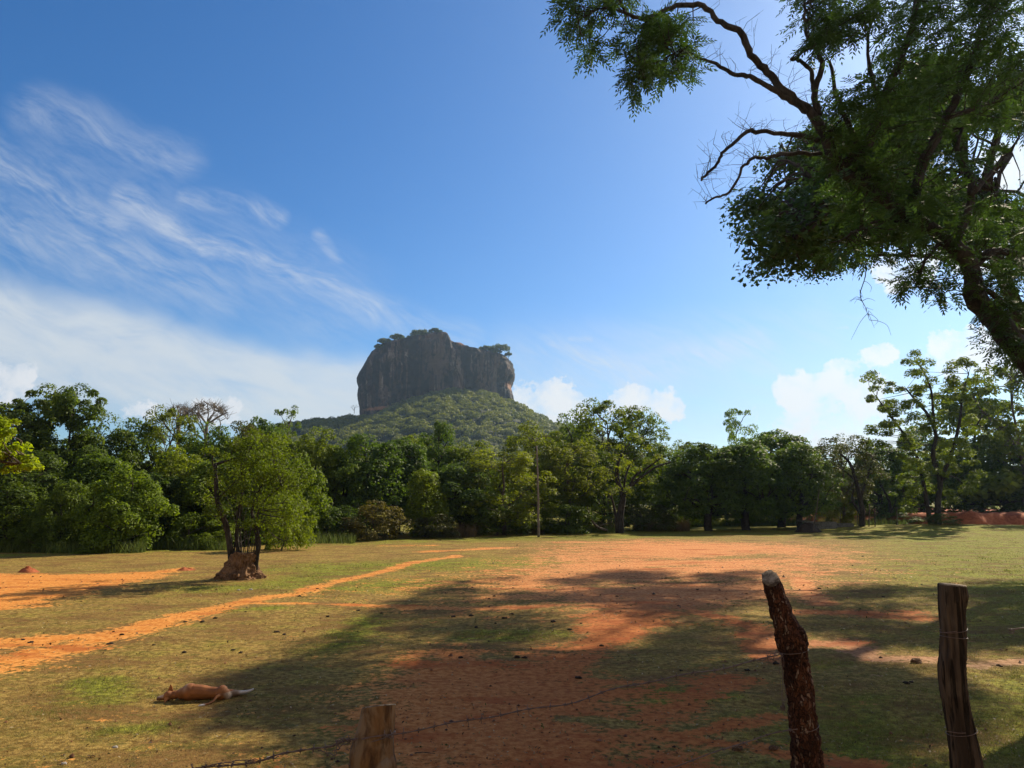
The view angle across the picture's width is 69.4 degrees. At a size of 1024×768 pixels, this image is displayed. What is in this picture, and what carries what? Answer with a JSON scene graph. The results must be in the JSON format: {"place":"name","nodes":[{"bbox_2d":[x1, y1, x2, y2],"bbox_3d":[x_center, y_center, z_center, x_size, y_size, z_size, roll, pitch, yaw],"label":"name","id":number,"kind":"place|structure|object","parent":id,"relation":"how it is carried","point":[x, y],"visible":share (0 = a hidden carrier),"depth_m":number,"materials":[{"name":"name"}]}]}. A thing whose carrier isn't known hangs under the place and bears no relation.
{"place":"outdoors","nodes":[
{"label":"outdoors","id":0,"kind":"place"},
{"bbox_2d":[293,397,676,505],"bbox_3d":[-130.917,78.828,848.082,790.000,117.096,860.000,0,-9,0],"label":"hill","id":1,"kind":"structure","parent":0,"point":[478,420],"depth_m":640.06,"materials":[{"name":"green plant"}]},
{"bbox_2d":[357,332,514,415],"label":"rock outcrop","id":2,"kind":"object","parent":1,"relation":"on","point":[393,371],"visible":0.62,"depth_m":803.59,"materials":[{"name":"grey stone"}]},
{"bbox_2d":[409,329,428,335],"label":"plateau tree","id":3,"kind":"object","parent":2,"relation":"on","point":[418,332],"visible":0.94,"depth_m":811.94,"materials":[{"name":"green plant"}]},
{"bbox_2d":[490,343,510,352],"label":"plateau tree","id":4,"kind":"object","parent":2,"relation":"on","point":[503,347],"visible":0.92,"depth_m":808.82,"materials":[{"name":"green plant"}]},
{"bbox_2d":[207,387,672,467],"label":"hillside woodland","id":5,"kind":"object","parent":1,"relation":"on","point":[376,425],"visible":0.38,"depth_m":670.20,"materials":[{"name":"green plant"}]},
{"bbox_2d":[0,503,1023,767],"bbox_3d":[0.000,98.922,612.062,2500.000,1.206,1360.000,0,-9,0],"label":"ground","id":6,"kind":"structure","parent":0,"point":[700,557],"depth_m":14.59,"materials":[{"name":"brown soil"}]},
{"bbox_2d":[0,415,44,474],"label":"leafy tree","id":7,"kind":"object","parent":6,"relation":"on","point":[11,453],"visible":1,"depth_m":21.69,"materials":[{"name":"green plant"}]},
{"bbox_2d":[0,474,52,547],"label":"vine tree","id":8,"kind":"object","parent":6,"relation":"on","point":[7,509],"visible":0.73,"depth_m":41.56,"materials":[{"name":"green plant"}]},
{"bbox_2d":[18,566,38,572],"bbox_3d":[-19.294,7.423,29.532,0.970,0.318,0.761,0,-9,0],"label":"soil heap","id":9,"kind":"object","parent":6,"relation":"on","point":[27,569],"visible":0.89,"depth_m":29.38,"materials":[{"name":"orange soil"}]},
{"bbox_2d":[0,402,72,531],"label":"dark tree","id":10,"kind":"object","parent":6,"relation":"on","point":[32,422],"visible":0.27,"depth_m":49.49,"materials":[{"name":"green plant"}]},
{"bbox_2d":[8,383,70,482],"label":"tufted tree","id":11,"kind":"object","parent":6,"relation":"on","point":[46,403],"visible":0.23,"depth_m":51.73,"materials":[{"name":"green plant"}]},
{"bbox_2d":[0,450,84,540],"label":"dark tree","id":12,"kind":"object","parent":6,"relation":"on","point":[42,480],"visible":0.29,"depth_m":44.57,"materials":[{"name":"green plant"}]},
{"bbox_2d":[31,479,100,549],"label":"vine tree","id":13,"kind":"object","parent":6,"relation":"on","point":[66,496],"visible":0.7,"depth_m":41.40,"materials":[{"name":"green plant"}]},
{"bbox_2d":[30,382,108,485],"bbox_3d":[-29.858,5.371,50.486,4.841,11.398,5.759,-5,-10,30],"label":"tufted tree","id":14,"kind":"object","parent":6,"relation":"on","point":[62,409],"visible":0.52,"depth_m":50.56,"materials":[{"name":"green plant"}]},
{"bbox_2d":[71,545,110,553],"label":"shrub","id":15,"kind":"object","parent":6,"relation":"on","point":[81,551],"visible":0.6,"depth_m":39.35,"materials":[{"name":"green plant"}]},
{"bbox_2d":[56,452,135,541],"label":"vine tree","id":16,"kind":"object","parent":6,"relation":"on","point":[98,465],"visible":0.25,"depth_m":46.60,"materials":[{"name":"green plant"}]},
{"bbox_2d":[61,412,143,484],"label":"broad tree","id":17,"kind":"object","parent":6,"relation":"on","point":[119,440],"visible":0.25,"depth_m":52.62,"materials":[{"name":"green plant"}]},
{"bbox_2d":[72,461,179,553],"bbox_3d":[-22.082,7.019,41.969,4.883,5.213,4.810,-4,-10,24],"label":"vine tree","id":18,"kind":"object","parent":6,"relation":"on","point":[139,503],"visible":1,"depth_m":41.15,"materials":[{"name":"green plant"}]},
{"bbox_2d":[87,417,169,538],"bbox_3d":[-27.800,7.097,54.548,6.906,9.323,7.015,-7,-12,39],"label":"broad tree","id":19,"kind":"object","parent":6,"relation":"on","point":[143,442],"visible":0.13,"depth_m":54.39,"materials":[{"name":"green plant"}]},
{"bbox_2d":[113,472,207,540],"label":"dark tree","id":20,"kind":"object","parent":6,"relation":"on","point":[166,483],"visible":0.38,"depth_m":45.88,"materials":[{"name":"green plant"}]},
{"bbox_2d":[131,404,202,475],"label":"pale tree","id":21,"kind":"object","parent":6,"relation":"on","point":[177,435],"visible":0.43,"depth_m":56.28,"materials":[{"name":"green plant"}]},
{"bbox_2d":[127,444,215,542],"bbox_3d":[-21.931,7.368,48.641,6.162,6.776,6.255,-1,-9,9],"label":"vine tree","id":22,"kind":"object","parent":6,"relation":"on","point":[182,463],"visible":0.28,"depth_m":47.67,"materials":[{"name":"green plant"}]},
{"bbox_2d":[157,402,197,452],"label":"bare tree","id":23,"kind":"object","parent":6,"relation":"on","point":[180,410],"visible":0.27,"depth_m":73.90,"materials":[{"name":"green plant"}]},
{"bbox_2d":[161,421,238,484],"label":"broad tree","id":24,"kind":"object","parent":6,"relation":"on","point":[198,444],"visible":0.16,"depth_m":54.88,"materials":[{"name":"green plant"}]},
{"bbox_2d":[165,511,241,548],"bbox_3d":[-18.268,8.874,44.248,4.290,2.473,4.191,-1,-9,5],"label":"shrub","id":25,"kind":"object","parent":6,"relation":"on","point":[186,525],"visible":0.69,"depth_m":43.51,"materials":[{"name":"green plant"}]},
{"bbox_2d":[156,683,253,705],"bbox_3d":[-4.446,4.441,10.670,1.211,0.238,0.673,-2,-9,13],"label":"dog","id":26,"kind":"object","parent":6,"relation":"on","point":[189,691],"visible":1,"depth_m":10.58},
{"bbox_2d":[179,398,233,456],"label":"bare tree","id":27,"kind":"object","parent":6,"relation":"on","point":[201,405],"visible":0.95,"depth_m":71.97,"materials":[{"name":"green plant"}]},
{"bbox_2d":[169,457,256,543],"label":"vine tree","id":28,"kind":"object","parent":6,"relation":"on","point":[200,474],"visible":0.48,"depth_m":46.10,"materials":[{"name":"green plant"}]},
{"bbox_2d":[213,552,266,579],"bbox_3d":[-10.001,6.771,27.294,2.438,1.185,1.986,0,-9,0],"label":"termite mound","id":29,"kind":"object","parent":6,"relation":"on","point":[239,566],"visible":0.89,"depth_m":26.90,"materials":[{"name":"soil"}]},
{"bbox_2d":[194,428,315,571],"bbox_3d":[-9.883,4.326,27.909,5.108,5.489,4.900,0,-9,0],"label":"tree","id":30,"kind":"object","parent":29,"relation":"on","point":[275,471],"visible":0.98,"depth_m":27.32,"materials":[{"name":"green plant"}]},
{"bbox_2d":[200,420,281,494],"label":"olive tree","id":31,"kind":"object","parent":6,"relation":"on","point":[250,426],"visible":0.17,"depth_m":56.20,"materials":[{"name":"green plant"}]},
{"bbox_2d":[203,449,299,544],"bbox_3d":[-17.606,7.574,49.550,6.926,6.662,6.275,3,-9,-16],"label":"vine tree","id":32,"kind":"object","parent":6,"relation":"on","point":[248,515],"visible":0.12,"depth_m":47.72,"materials":[{"name":"green plant"}]},
{"bbox_2d":[234,416,284,459],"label":"dark tree","id":33,"kind":"object","parent":6,"relation":"on","point":[263,424],"visible":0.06,"depth_m":61.64,"materials":[{"name":"green plant"}]},
{"bbox_2d":[248,431,322,532],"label":"broad tree","id":34,"kind":"object","parent":6,"relation":"on","point":[291,444],"visible":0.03,"depth_m":57.53,"materials":[{"name":"green plant"}]},
{"bbox_2d":[272,405,301,447],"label":"umbrella tree","id":35,"kind":"object","parent":6,"relation":"on","point":[287,427],"visible":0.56,"depth_m":78.24,"materials":[{"name":"green plant"}]},
{"bbox_2d":[259,489,317,550],"bbox_3d":[-13.118,8.100,43.032,3.308,3.940,3.387,-7,-11,37],"label":"shrub","id":36,"kind":"object","parent":6,"relation":"on","point":[274,538],"visible":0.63,"depth_m":42.73,"materials":[{"name":"green plant"}]},
{"bbox_2d":[266,450,332,541],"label":"vine tree","id":37,"kind":"object","parent":6,"relation":"on","point":[321,499],"visible":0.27,"depth_m":51.36,"materials":[{"name":"green plant"}]},
{"bbox_2d":[277,425,351,515],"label":"broad tree","id":38,"kind":"object","parent":6,"relation":"on","point":[314,449],"visible":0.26,"depth_m":58.33,"materials":[{"name":"green plant"}]},
{"bbox_2d":[301,504,367,540],"bbox_3d":[-13.409,10.240,54.103,5.244,2.948,5.122,-4,-10,24],"label":"shrub","id":39,"kind":"object","parent":6,"relation":"on","point":[328,528],"visible":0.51,"depth_m":53.48,"materials":[{"name":"green plant"}]},
{"bbox_2d":[315,438,383,536],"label":"broad tree","id":40,"kind":"object","parent":6,"relation":"on","point":[349,470],"visible":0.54,"depth_m":57.96,"materials":[{"name":"green plant"}]},
{"bbox_2d":[303,433,423,532],"bbox_3d":[-11.677,8.324,60.245,8.299,8.626,9.876,-7,-11,38],"label":"dark tree","id":41,"kind":"object","parent":6,"relation":"on","point":[378,464],"visible":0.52,"depth_m":59.09,"materials":[{"name":"green plant"}]},
{"bbox_2d":[348,704,396,767],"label":"fence post","id":42,"kind":"object","parent":6,"relation":"on","point":[374,720],"visible":0.98,"depth_m":2.26,"materials":[{"name":"brown wood"}]},
{"bbox_2d":[191,730,395,767],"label":"barbed wire","id":43,"kind":"object","parent":42,"relation":"attached to","point":[337,743],"visible":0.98,"depth_m":2.18,"materials":[{"name":"grey metal"}]},
{"bbox_2d":[339,500,416,540],"bbox_3d":[-9.992,10.120,54.198,4.721,3.244,5.819,-7,-11,38],"label":"shrub","id":44,"kind":"object","parent":6,"relation":"on","point":[369,533],"visible":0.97,"depth_m":53.32,"materials":[{"name":"green plant"}]},
{"bbox_2d":[363,437,437,533],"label":"dark tree","id":45,"kind":"object","parent":6,"relation":"on","point":[408,449],"visible":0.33,"depth_m":62.70,"materials":[{"name":"green plant"}]},
{"bbox_2d":[378,433,447,525],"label":"pale tree","id":46,"kind":"object","parent":6,"relation":"on","point":[413,438],"visible":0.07,"depth_m":74.29,"materials":[{"name":"green plant"}]},
{"bbox_2d":[398,468,452,536],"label":"vine tree","id":47,"kind":"object","parent":6,"relation":"on","point":[423,484],"visible":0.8,"depth_m":57.45,"materials":[{"name":"green plant"}]},
{"bbox_2d":[412,513,460,538],"bbox_3d":[-5.968,10.834,55.940,3.522,2.102,4.342,4,-10,-24],"label":"shrub","id":48,"kind":"object","parent":6,"relation":"on","point":[429,531],"visible":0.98,"depth_m":55.29,"materials":[{"name":"green plant"}]},
{"bbox_2d":[418,421,466,522],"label":"dark tree","id":49,"kind":"object","parent":6,"relation":"on","point":[437,442],"visible":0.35,"depth_m":67.41,"materials":[{"name":"green plant"}]},
{"bbox_2d":[0,517,908,552],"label":"undergrowth","id":50,"kind":"object","parent":6,"relation":"on","point":[140,547],"visible":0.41,"depth_m":42.43,"materials":[{"name":"green plant"}]},
{"bbox_2d":[424,462,501,527],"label":"dark tree","id":51,"kind":"object","parent":6,"relation":"on","point":[455,498],"visible":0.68,"depth_m":59.97,"materials":[{"name":"green plant"}]},
{"bbox_2d":[439,440,505,530],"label":"pale tree","id":52,"kind":"object","parent":6,"relation":"on","point":[467,453],"visible":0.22,"depth_m":66.87,"materials":[{"name":"green plant"}]},
{"bbox_2d":[451,504,532,535],"bbox_3d":[-1.868,11.433,61.561,7.218,2.911,7.389,0,-9,3],"label":"shrub","id":53,"kind":"object","parent":6,"relation":"on","point":[496,528],"visible":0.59,"depth_m":59.83,"materials":[{"name":"green plant"}]},
{"bbox_2d":[448,448,561,534],"bbox_3d":[-0.726,9.168,62.389,9.276,7.508,10.824,-8,-12,42],"label":"pale tree","id":54,"kind":"object","parent":6,"relation":"on","point":[522,460],"visible":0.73,"depth_m":61.68,"materials":[{"name":"green plant"}]},
{"bbox_2d":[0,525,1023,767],"bbox_3d":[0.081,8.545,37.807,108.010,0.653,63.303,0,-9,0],"label":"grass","id":55,"kind":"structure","parent":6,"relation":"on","point":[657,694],"depth_m":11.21,"materials":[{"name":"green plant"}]},
{"bbox_2d":[0,562,1023,767],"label":"soil crumbs","id":56,"kind":"object","parent":6,"relation":"on","point":[337,761],"visible":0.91,"depth_m":10.28,"materials":[{"name":"brown soil"}]},
{"bbox_2d":[14,458,1023,510],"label":"forest","id":57,"kind":"object","parent":6,"relation":"on","point":[993,482],"visible":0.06,"depth_m":86.95,"materials":[{"name":"green plant"}]},
{"bbox_2d":[494,420,581,527],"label":"broad tree","id":58,"kind":"object","parent":6,"relation":"on","point":[544,441],"visible":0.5,"depth_m":69.89,"materials":[{"name":"green plant"}]},
{"bbox_2d":[536,446,539,536],"bbox_3d":[2.028,8.448,57.924,0.288,7.224,0.214,0,-9,0],"label":"wooden pole","id":59,"kind":"object","parent":6,"relation":"on","point":[538,526],"visible":0.93,"depth_m":57.77,"materials":[{"name":"brown wood"}]},
{"bbox_2d":[534,504,600,534],"bbox_3d":[4.643,11.906,64.517,6.292,2.883,6.147,6,-11,-32],"label":"shrub","id":60,"kind":"object","parent":6,"relation":"on","point":[581,529],"visible":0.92,"depth_m":63.81,"materials":[{"name":"green plant"}]},
{"bbox_2d":[529,439,613,524],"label":"pale tree","id":61,"kind":"object","parent":6,"relation":"on","point":[584,476],"visible":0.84,"depth_m":67.78,"materials":[{"name":"green plant"}]},
{"bbox_2d":[548,409,601,509],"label":"broad tree","id":62,"kind":"object","parent":6,"relation":"on","point":[569,437],"visible":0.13,"depth_m":85.81,"materials":[{"name":"green plant"}]},
{"bbox_2d":[587,507,609,531],"bbox_3d":[7.494,11.699,63.955,2.016,2.139,0.263,0,-9,0],"label":"fallen branch","id":63,"kind":"object","parent":6,"relation":"on","point":[598,527],"visible":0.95,"depth_m":63.82,"materials":[{"name":"brown wood"}]},
{"bbox_2d":[551,451,652,526],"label":"broad tree","id":64,"kind":"object","parent":6,"relation":"on","point":[604,505],"visible":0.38,"depth_m":70.64,"materials":[{"name":"green plant"}]},
{"bbox_2d":[553,397,658,527],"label":"tall tree","id":65,"kind":"object","parent":6,"relation":"on","point":[632,437],"visible":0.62,"depth_m":78.62,"materials":[{"name":"green plant"}]},
{"bbox_2d":[591,442,670,532],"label":"forked tree","id":66,"kind":"object","parent":6,"relation":"on","point":[619,514],"visible":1,"depth_m":65.15,"materials":[{"name":"green plant"}]},
{"bbox_2d":[601,406,670,526],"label":"tall tree","id":67,"kind":"object","parent":6,"relation":"on","point":[643,432],"visible":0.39,"depth_m":81.31,"materials":[{"name":"green plant"}]},
{"bbox_2d":[624,504,678,530],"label":"shrub","id":68,"kind":"object","parent":6,"relation":"on","point":[667,518],"visible":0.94,"depth_m":67.65,"materials":[{"name":"green plant"}]},
{"bbox_2d":[441,515,867,537],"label":"dry grass","id":69,"kind":"structure","parent":6,"relation":"on","point":[464,532],"depth_m":67.54,"materials":[{"name":"green plant"}]},
{"bbox_2d":[628,442,703,526],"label":"broad tree","id":70,"kind":"object","parent":6,"relation":"on","point":[657,489],"visible":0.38,"depth_m":72.92,"materials":[{"name":"green plant"}]},
{"bbox_2d":[659,439,703,522],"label":"pale tree","id":71,"kind":"object","parent":6,"relation":"on","point":[681,447],"visible":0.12,"depth_m":82.98,"materials":[{"name":"green plant"}]},
{"bbox_2d":[658,442,752,530],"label":"spreading tree","id":72,"kind":"object","parent":6,"relation":"on","point":[687,506],"visible":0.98,"depth_m":67.89,"materials":[{"name":"green plant"}]},
{"bbox_2d":[694,491,765,525],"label":"broad tree","id":73,"kind":"object","parent":6,"relation":"on","point":[750,517],"visible":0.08,"depth_m":80.75,"materials":[{"name":"green plant"}]},
{"bbox_2d":[723,408,757,445],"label":"umbrella tree","id":74,"kind":"object","parent":6,"relation":"on","point":[732,412],"visible":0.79,"depth_m":91.20,"materials":[{"name":"green plant"}]},
{"bbox_2d":[694,438,801,529],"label":"spreading tree","id":75,"kind":"object","parent":6,"relation":"on","point":[745,451],"visible":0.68,"depth_m":67.90,"materials":[{"name":"green plant"}]},
{"bbox_2d":[749,452,776,522],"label":"broad tree","id":76,"kind":"object","parent":6,"relation":"on","point":[768,519],"visible":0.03,"depth_m":82.23,"materials":[{"name":"green plant"}]},
{"bbox_2d":[765,512,796,525],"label":"shrub","id":77,"kind":"object","parent":6,"relation":"on","point":[793,517],"visible":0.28,"depth_m":81.99,"materials":[{"name":"green plant"}]},
{"bbox_2d":[540,0,1023,385],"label":"feathery tree","id":78,"kind":"object","parent":6,"relation":"on","point":[914,209],"visible":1,"depth_m":14.67,"materials":[{"name":"green plant"}]},
{"bbox_2d":[750,428,829,527],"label":"spreading tree","id":79,"kind":"object","parent":6,"relation":"on","point":[777,441],"visible":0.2,"depth_m":74.53,"materials":[{"name":"green plant"}]},
{"bbox_2d":[762,570,824,767],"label":"fence post","id":80,"kind":"object","parent":6,"relation":"on","point":[791,638],"visible":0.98,"depth_m":2.59,"materials":[{"name":"brown wood"}]},
{"bbox_2d":[361,648,808,740],"bbox_3d":[0.295,1.014,2.460,1.557,0.201,0.120,2,-9,-13],"label":"barbed wire","id":81,"kind":"object","parent":80,"relation":"attached to","point":[550,706],"visible":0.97,"depth_m":2.46,"materials":[{"name":"grey metal"}]},
{"bbox_2d":[670,726,818,767],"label":"barbed wire","id":82,"kind":"object","parent":80,"relation":"attached to","point":[742,743],"visible":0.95,"depth_m":2.47,"materials":[{"name":"grey metal"}]},
{"bbox_2d":[777,655,786,712],"bbox_3d":[0.934,1.044,2.571,0.038,0.192,0.036,0,-9,0],"label":"hanging wire","id":83,"kind":"object","parent":80,"relation":"hanging from","point":[782,707],"visible":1,"depth_m":2.57,"materials":[{"name":"grey metal"}]},
{"bbox_2d":[760,442,847,528],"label":"spreading tree","id":84,"kind":"object","parent":6,"relation":"on","point":[812,486],"visible":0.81,"depth_m":68.64,"materials":[{"name":"green plant"}]},
{"bbox_2d":[795,522,821,532],"bbox_3d":[25.796,12.492,64.439,2.439,0.908,2.114,0,-9,0],"label":"rubble heap","id":85,"kind":"object","parent":6,"relation":"on","point":[805,527],"visible":0.96,"depth_m":63.90,"materials":[{"name":"grey stone"}]},
{"bbox_2d":[804,521,836,528],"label":"concrete slab","id":86,"kind":"structure","parent":6,"relation":"on","point":[827,525],"depth_m":69.16,"materials":[{"name":"grey concrete"}]},
{"bbox_2d":[794,444,868,520],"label":"broad tree","id":87,"kind":"object","parent":6,"relation":"on","point":[826,514],"visible":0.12,"depth_m":87.62,"materials":[{"name":"green plant"}]},
{"bbox_2d":[820,493,858,522],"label":"shrub","id":88,"kind":"object","parent":6,"relation":"on","point":[851,512],"visible":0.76,"depth_m":74.38,"materials":[{"name":"green plant"}]},
{"bbox_2d":[815,433,890,525],"bbox_3d":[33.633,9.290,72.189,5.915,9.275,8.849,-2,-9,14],"label":"crooked tree","id":89,"kind":"object","parent":6,"relation":"on","point":[859,492],"visible":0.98,"depth_m":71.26,"materials":[{"name":"green plant"}]},
{"bbox_2d":[717,39,1023,335],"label":"shade tree","id":90,"kind":"object","parent":6,"relation":"on","point":[786,233],"visible":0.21,"depth_m":24.97,"materials":[{"name":"green plant"}]},
{"bbox_2d":[838,443,923,514],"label":"broad tree","id":91,"kind":"object","parent":6,"relation":"on","point":[891,452],"visible":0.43,"depth_m":85.52,"materials":[{"name":"green plant"}]},
{"bbox_2d":[869,512,923,523],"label":"shrub","id":92,"kind":"object","parent":6,"relation":"on","point":[881,517],"visible":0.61,"depth_m":77.97,"materials":[{"name":"green plant"}]},
{"bbox_2d":[791,179,1023,326],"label":"shade tree","id":93,"kind":"object","parent":6,"relation":"on","point":[881,255],"visible":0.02,"depth_m":41.12,"materials":[{"name":"green plant"}]},
{"bbox_2d":[857,349,988,523],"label":"leaning tree","id":94,"kind":"object","parent":6,"relation":"on","point":[968,487],"visible":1,"depth_m":73.41,"materials":[{"name":"green plant"}]},
{"bbox_2d":[871,434,989,512],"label":"broad tree","id":95,"kind":"object","parent":6,"relation":"on","point":[931,498],"visible":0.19,"depth_m":92.88,"materials":[{"name":"green plant"}]},
{"bbox_2d":[921,513,963,524],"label":"shrub","id":96,"kind":"object","parent":6,"relation":"on","point":[934,519],"visible":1,"depth_m":69.56,"materials":[{"name":"green plant"}]},
{"bbox_2d":[937,583,983,767],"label":"fence post","id":97,"kind":"object","parent":6,"relation":"on","point":[964,752],"visible":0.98,"depth_m":2.55,"materials":[{"name":"brown wood"}]},
{"bbox_2d":[903,377,1023,511],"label":"dark tree","id":98,"kind":"object","parent":6,"relation":"on","point":[954,406],"visible":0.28,"depth_m":96.89,"materials":[{"name":"green plant"}]},
{"bbox_2d":[959,356,1023,511],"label":"dark tree","id":99,"kind":"object","parent":6,"relation":"on","point":[1012,432],"visible":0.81,"depth_m":88.55,"materials":[{"name":"green plant"}]},
{"bbox_2d":[0,0,1023,467],"label":"sky","id":100,"kind":"structure","parent":0,"point":[234,202],"materials":[{"name":"blue"}]},
{"bbox_2d":[790,508,1023,524],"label":"earth bank","id":101,"kind":"structure","parent":0,"point":[995,518],"depth_m":75.94,"materials":[{"name":"red soil"}]},
{"bbox_2d":[866,470,927,515],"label":"slender tree","id":102,"kind":"object","parent":101,"relation":"on","point":[893,497],"visible":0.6,"depth_m":81.12,"materials":[{"name":"green plant"}]},
{"bbox_2d":[934,435,1023,512],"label":"dark tree","id":103,"kind":"object","parent":101,"relation":"on","point":[1012,505],"visible":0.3,"depth_m":91.19,"materials":[{"name":"green plant"}]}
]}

